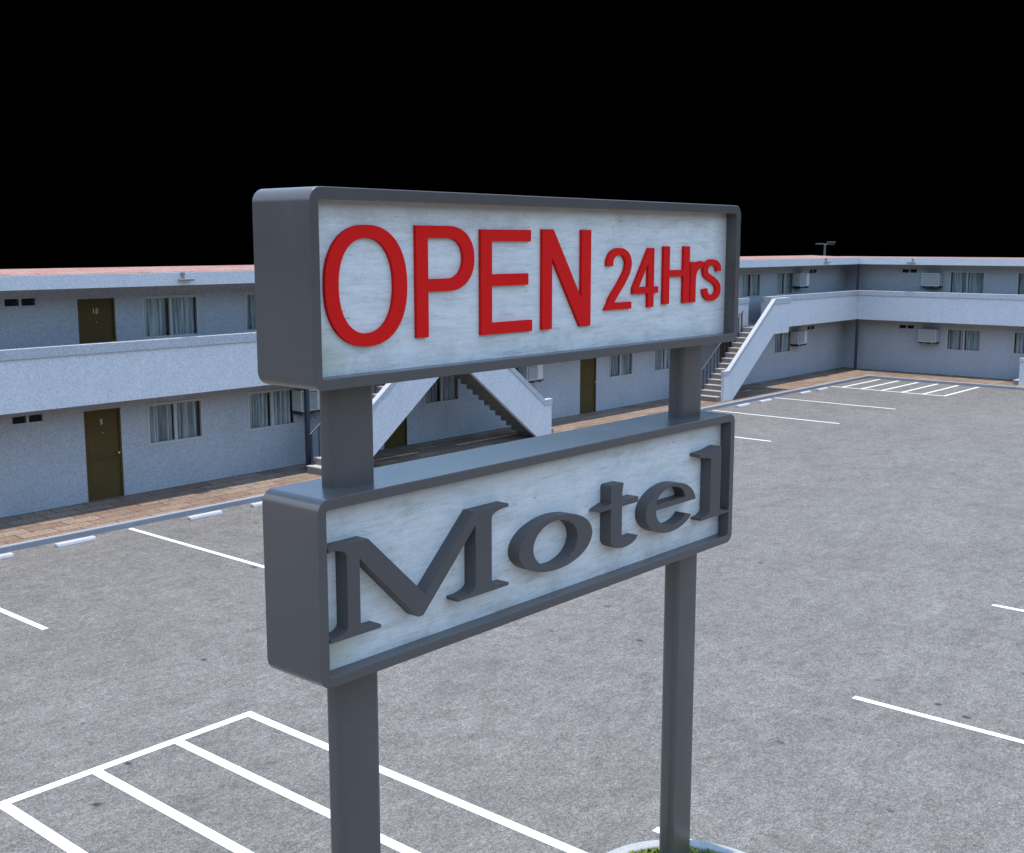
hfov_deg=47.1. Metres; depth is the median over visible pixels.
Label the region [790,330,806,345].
air conditioner
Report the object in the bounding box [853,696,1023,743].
parking line
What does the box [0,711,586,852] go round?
hatched marking
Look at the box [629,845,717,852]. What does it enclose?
grass
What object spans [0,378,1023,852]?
parking lot ground
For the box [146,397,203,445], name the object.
window
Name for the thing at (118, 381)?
motel building
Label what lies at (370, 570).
motel sign
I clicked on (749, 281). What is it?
window
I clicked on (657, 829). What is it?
parking line
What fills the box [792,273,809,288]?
air conditioner
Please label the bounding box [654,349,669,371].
window
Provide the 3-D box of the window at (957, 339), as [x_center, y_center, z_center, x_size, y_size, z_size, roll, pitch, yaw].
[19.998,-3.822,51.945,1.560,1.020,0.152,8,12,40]
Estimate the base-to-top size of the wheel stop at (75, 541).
0.080 m
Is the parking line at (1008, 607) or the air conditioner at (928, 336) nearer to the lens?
the parking line at (1008, 607)
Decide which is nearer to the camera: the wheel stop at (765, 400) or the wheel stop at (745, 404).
the wheel stop at (745, 404)
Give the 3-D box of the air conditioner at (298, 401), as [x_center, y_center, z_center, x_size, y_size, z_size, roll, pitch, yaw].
[-5.375,-0.673,31.064,0.420,0.650,0.860,8,12,40]
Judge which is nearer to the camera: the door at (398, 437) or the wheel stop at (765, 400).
the door at (398, 437)
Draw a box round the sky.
[0,0,1023,268]
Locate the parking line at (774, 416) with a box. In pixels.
[714,410,839,423]
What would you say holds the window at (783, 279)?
in the motel building
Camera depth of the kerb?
26.31 m
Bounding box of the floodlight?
[178,272,194,280]
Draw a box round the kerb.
[0,375,1023,553]
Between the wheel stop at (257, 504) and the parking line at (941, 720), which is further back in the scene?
the wheel stop at (257, 504)
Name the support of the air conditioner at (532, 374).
attached to the motel building
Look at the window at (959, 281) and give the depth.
51.54 m
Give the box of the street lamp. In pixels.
[815,242,835,255]
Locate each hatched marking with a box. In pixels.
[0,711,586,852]
[831,379,978,395]
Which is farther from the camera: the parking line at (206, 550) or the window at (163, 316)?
the window at (163, 316)
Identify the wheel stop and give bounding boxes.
[0,552,13,559]
[54,536,95,547]
[187,510,222,519]
[250,501,261,506]
[736,403,749,406]
[758,399,771,402]
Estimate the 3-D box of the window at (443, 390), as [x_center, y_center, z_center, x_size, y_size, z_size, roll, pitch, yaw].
[-2.152,-1.201,35.185,0.152,1.020,1.560,8,12,40]
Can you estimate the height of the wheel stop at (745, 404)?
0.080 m
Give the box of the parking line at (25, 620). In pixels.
[0,608,46,629]
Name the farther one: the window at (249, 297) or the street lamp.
the street lamp
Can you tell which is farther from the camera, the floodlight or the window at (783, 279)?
the window at (783, 279)
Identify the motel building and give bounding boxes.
[0,255,1023,517]
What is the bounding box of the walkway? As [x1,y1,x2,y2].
[0,367,1023,545]
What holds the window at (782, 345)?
in the motel building
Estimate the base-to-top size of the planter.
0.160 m
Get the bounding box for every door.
[77,298,115,343]
[84,408,124,501]
[383,384,406,448]
[580,358,595,413]
[719,342,730,362]
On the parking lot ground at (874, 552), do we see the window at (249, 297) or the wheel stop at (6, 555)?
the wheel stop at (6, 555)
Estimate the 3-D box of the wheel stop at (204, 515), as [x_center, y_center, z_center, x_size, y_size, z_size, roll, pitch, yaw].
[-6.748,1.948,25.828,0.155,0.080,0.840,8,12,40]
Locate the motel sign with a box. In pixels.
[252,186,740,852]
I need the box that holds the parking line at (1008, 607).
[991,604,1023,611]
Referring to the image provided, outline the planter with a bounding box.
[607,840,745,852]
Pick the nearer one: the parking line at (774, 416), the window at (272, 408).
the window at (272, 408)
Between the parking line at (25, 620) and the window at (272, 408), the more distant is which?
the window at (272, 408)
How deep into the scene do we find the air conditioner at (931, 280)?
52.12 m
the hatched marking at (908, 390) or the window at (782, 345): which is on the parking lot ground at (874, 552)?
the hatched marking at (908, 390)
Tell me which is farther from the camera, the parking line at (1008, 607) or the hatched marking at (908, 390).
the hatched marking at (908, 390)
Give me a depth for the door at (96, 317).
26.49 m
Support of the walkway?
on the parking lot ground at (874, 552)
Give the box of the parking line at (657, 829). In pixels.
[652,827,690,839]
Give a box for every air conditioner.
[291,389,319,414]
[518,364,543,382]
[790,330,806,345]
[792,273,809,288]
[917,329,939,343]
[920,273,942,287]
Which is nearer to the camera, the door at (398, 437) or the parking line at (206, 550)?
the parking line at (206, 550)
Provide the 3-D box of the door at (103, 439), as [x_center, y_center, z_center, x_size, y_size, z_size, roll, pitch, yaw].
[-9.357,0.648,26.941,0.120,2.085,0.900,8,12,40]
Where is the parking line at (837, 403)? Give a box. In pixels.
[782,398,891,408]
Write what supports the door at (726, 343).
in the motel building
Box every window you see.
[141,294,199,339]
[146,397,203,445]
[243,292,255,331]
[247,387,296,431]
[423,375,459,405]
[608,353,633,378]
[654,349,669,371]
[741,272,760,297]
[774,329,791,354]
[776,271,793,295]
[945,328,981,352]
[949,271,985,293]
[1012,331,1023,354]
[1016,272,1023,294]
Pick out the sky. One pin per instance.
(134, 133)
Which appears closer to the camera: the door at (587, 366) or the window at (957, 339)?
the door at (587, 366)
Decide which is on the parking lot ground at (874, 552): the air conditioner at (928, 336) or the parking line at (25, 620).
the parking line at (25, 620)
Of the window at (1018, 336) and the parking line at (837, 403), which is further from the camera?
the window at (1018, 336)
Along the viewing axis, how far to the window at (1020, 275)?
50.11 m
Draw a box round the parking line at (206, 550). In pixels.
[129,528,263,567]
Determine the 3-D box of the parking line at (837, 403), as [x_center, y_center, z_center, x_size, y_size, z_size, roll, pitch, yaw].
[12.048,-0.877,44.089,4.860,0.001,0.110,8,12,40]
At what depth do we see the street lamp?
70.50 m
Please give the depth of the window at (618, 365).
42.05 m

